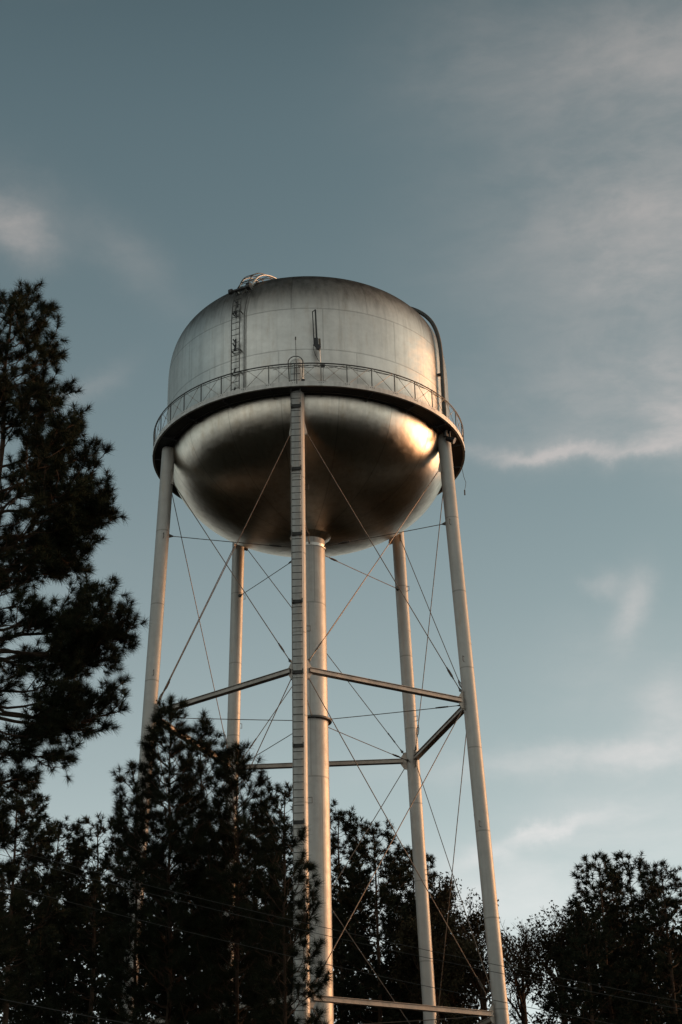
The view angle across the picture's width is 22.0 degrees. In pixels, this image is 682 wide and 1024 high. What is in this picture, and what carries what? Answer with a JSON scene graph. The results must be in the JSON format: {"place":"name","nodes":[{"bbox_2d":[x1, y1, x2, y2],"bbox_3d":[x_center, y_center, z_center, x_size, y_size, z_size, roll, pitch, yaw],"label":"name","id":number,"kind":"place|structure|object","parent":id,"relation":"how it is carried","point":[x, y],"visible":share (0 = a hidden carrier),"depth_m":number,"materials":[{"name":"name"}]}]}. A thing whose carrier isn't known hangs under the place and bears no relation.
{"place":"outdoors","nodes":[
{"label":"outdoors","id":0,"kind":"place"},
{"bbox_2d":[0,999,130,1023],"bbox_3d":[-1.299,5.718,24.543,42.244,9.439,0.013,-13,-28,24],"label":"overhead wire","id":1,"kind":"object","parent":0,"point":[66,1012],"visible":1,"depth_m":25.32,"materials":[{"name":"black metal"}]},
{"bbox_2d":[0,883,611,1023],"bbox_3d":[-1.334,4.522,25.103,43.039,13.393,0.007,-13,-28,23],"label":"overhead wire","id":2,"kind":"object","parent":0,"point":[318,962],"visible":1,"depth_m":23.77,"materials":[{"name":"black metal"}]},
{"bbox_2d":[0,854,681,1009],"bbox_3d":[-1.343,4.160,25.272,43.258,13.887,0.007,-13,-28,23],"label":"overhead wire","id":3,"kind":"object","parent":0,"point":[351,941],"visible":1,"depth_m":23.67,"materials":[{"name":"black metal"}]},
{"bbox_2d":[0,0,681,1023],"label":"sky","id":4,"kind":"structure","parent":0,"point":[509,172],"materials":[{"name":"blue"}]},
{"bbox_2d":[2,847,681,1001],"bbox_3d":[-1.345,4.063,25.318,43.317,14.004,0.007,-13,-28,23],"label":"overhead wire","id":5,"kind":"object","parent":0,"point":[350,933],"visible":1,"depth_m":23.73,"materials":[{"name":"black metal"}]},
{"label":"ground","id":6,"kind":"structure","parent":0,"visible":0},
{"bbox_2d":[0,771,70,1023],"bbox_3d":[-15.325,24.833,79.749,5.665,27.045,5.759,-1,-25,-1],"label":"pine tree","id":7,"kind":"object","parent":6,"relation":"on","point":[45,946],"visible":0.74,"depth_m":82.28,"materials":[{"name":"green plant"}]},
{"bbox_2d":[1,813,101,1023],"bbox_3d":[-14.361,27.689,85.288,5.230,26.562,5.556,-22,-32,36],"label":"pine tree","id":8,"kind":"object","parent":6,"relation":"on","point":[63,825],"visible":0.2,"depth_m":88.28,"materials":[{"name":"green plant"}]},
{"bbox_2d":[0,276,149,1023],"bbox_3d":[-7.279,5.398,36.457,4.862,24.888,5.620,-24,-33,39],"label":"pine tree","id":9,"kind":"object","parent":6,"relation":"on","point":[76,508],"visible":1,"depth_m":37.89,"materials":[{"name":"green plant"}]},
{"bbox_2d":[37,812,130,1023],"bbox_3d":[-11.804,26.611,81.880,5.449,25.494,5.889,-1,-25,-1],"label":"pine tree","id":10,"kind":"object","parent":6,"relation":"on","point":[76,894],"visible":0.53,"depth_m":83.77,"materials":[{"name":"green plant"}]},
{"bbox_2d":[89,758,178,1023],"bbox_3d":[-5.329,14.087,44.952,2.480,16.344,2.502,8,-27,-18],"label":"pine tree","id":11,"kind":"object","parent":6,"relation":"on","point":[110,948],"visible":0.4,"depth_m":46.72,"materials":[{"name":"green plant"}]},
{"bbox_2d":[92,693,241,1023],"bbox_3d":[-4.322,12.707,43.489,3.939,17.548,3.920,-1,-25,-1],"label":"pine tree","id":12,"kind":"object","parent":6,"relation":"on","point":[185,778],"visible":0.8,"depth_m":44.56,"materials":[{"name":"green plant"}]},
{"bbox_2d":[139,707,265,1023],"bbox_3d":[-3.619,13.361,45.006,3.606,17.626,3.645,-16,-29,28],"label":"pine tree","id":13,"kind":"object","parent":6,"relation":"on","point":[202,741],"visible":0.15,"depth_m":46.64,"materials":[{"name":"green plant"}]},
{"bbox_2d":[178,737,292,1023],"bbox_3d":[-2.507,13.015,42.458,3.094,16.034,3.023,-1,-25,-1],"label":"pine tree","id":14,"kind":"object","parent":6,"relation":"on","point":[222,894],"visible":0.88,"depth_m":43.76,"materials":[{"name":"green plant"}]},
{"bbox_2d":[213,816,293,1021],"bbox_3d":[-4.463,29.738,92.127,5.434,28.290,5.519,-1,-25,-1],"label":"pine tree","id":15,"kind":"object","parent":6,"relation":"on","point":[248,892],"visible":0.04,"depth_m":95.03,"materials":[{"name":"green plant"}]},
{"bbox_2d":[249,776,293,1023],"bbox_3d":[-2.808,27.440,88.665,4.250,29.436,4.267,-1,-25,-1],"label":"pine tree","id":16,"kind":"object","parent":6,"relation":"on","point":[286,794],"visible":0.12,"depth_m":93.00,"materials":[{"name":"green plant"}]},
{"bbox_2d":[236,811,334,1023],"bbox_3d":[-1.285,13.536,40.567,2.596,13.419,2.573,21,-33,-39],"label":"pine tree","id":17,"kind":"object","parent":6,"relation":"on","point":[276,934],"visible":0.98,"depth_m":42.02,"materials":[{"name":"green plant"}]},
{"bbox_2d":[123,273,509,1023],"bbox_3d":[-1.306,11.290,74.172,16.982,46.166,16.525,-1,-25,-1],"label":"water tower","id":18,"kind":"structure","parent":6,"relation":"on","point":[309,427],"depth_m":76.71,"materials":[{"name":"metal"}]},
{"bbox_2d":[0,853,681,1023],"bbox_3d":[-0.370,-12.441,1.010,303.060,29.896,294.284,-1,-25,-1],"label":"woodland","id":19,"kind":"object","parent":6,"relation":"on","point":[384,1012],"visible":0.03,"depth_m":101.04,"materials":[{"name":"green plant"}]},
{"bbox_2d":[330,799,382,1023],"bbox_3d":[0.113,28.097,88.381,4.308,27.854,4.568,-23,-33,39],"label":"pine tree","id":20,"kind":"object","parent":6,"relation":"on","point":[335,842],"visible":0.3,"depth_m":91.84,"materials":[{"name":"green plant"}]},
{"bbox_2d":[332,816,430,1023],"bbox_3d":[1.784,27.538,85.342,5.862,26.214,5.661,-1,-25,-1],"label":"pine tree","id":21,"kind":"object","parent":6,"relation":"on","point":[399,878],"visible":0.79,"depth_m":88.04,"materials":[{"name":"green plant"}]},
{"bbox_2d":[370,845,449,1023],"bbox_3d":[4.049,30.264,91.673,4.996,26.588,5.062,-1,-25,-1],"label":"pine tree","id":22,"kind":"object","parent":6,"relation":"on","point":[431,865],"visible":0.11,"depth_m":95.67,"materials":[{"name":"green plant"}]},
{"bbox_2d":[389,910,486,1023],"bbox_3d":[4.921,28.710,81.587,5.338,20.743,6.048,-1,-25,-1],"label":"oak tree","id":23,"kind":"object","parent":6,"relation":"on","point":[452,980],"visible":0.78,"depth_m":83.97,"materials":[{"name":"green plant"}]},
{"bbox_2d":[400,872,498,1022],"bbox_3d":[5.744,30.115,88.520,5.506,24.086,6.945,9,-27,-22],"label":"oak tree","id":24,"kind":"object","parent":6,"relation":"on","point":[476,921],"visible":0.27,"depth_m":91.59,"materials":[{"name":"green plant"}]},
{"bbox_2d":[441,898,543,1023],"bbox_3d":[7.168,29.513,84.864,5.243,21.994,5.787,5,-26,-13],"label":"oak tree","id":25,"kind":"object","parent":6,"relation":"on","point":[477,991],"visible":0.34,"depth_m":87.60,"materials":[{"name":"green plant"}]},
{"bbox_2d":[481,914,548,1023],"bbox_3d":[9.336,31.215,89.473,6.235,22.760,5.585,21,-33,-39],"label":"oak tree","id":26,"kind":"object","parent":6,"relation":"on","point":[521,997],"visible":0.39,"depth_m":92.57,"materials":[{"name":"green plant"}]},
{"bbox_2d":[504,900,614,1023],"bbox_3d":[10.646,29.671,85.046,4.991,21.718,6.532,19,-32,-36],"label":"oak tree","id":27,"kind":"object","parent":6,"relation":"on","point":[551,940],"visible":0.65,"depth_m":87.79,"materials":[{"name":"green plant"}]},
{"bbox_2d":[540,898,642,1023],"bbox_3d":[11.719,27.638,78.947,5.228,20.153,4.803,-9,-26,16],"label":"pine tree","id":28,"kind":"object","parent":6,"relation":"on","point":[584,960],"visible":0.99,"depth_m":81.33,"materials":[{"name":"green plant"}]},
{"bbox_2d":[558,850,659,1023],"bbox_3d":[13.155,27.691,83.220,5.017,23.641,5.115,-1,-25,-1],"label":"pine tree","id":29,"kind":"object","parent":6,"relation":"on","point":[614,907],"visible":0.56,"depth_m":86.13,"materials":[{"name":"green plant"}]},
{"bbox_2d":[590,849,681,1023],"bbox_3d":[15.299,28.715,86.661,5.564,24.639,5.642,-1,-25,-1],"label":"pine tree","id":30,"kind":"object","parent":6,"relation":"on","point":[629,873],"visible":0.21,"depth_m":89.96,"materials":[{"name":"green plant"}]},
{"bbox_2d":[617,857,681,1023],"bbox_3d":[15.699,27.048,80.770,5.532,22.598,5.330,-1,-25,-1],"label":"pine tree","id":31,"kind":"object","parent":6,"relation":"on","point":[643,1009],"visible":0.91,"depth_m":83.27,"materials":[{"name":"green plant"}]}
]}

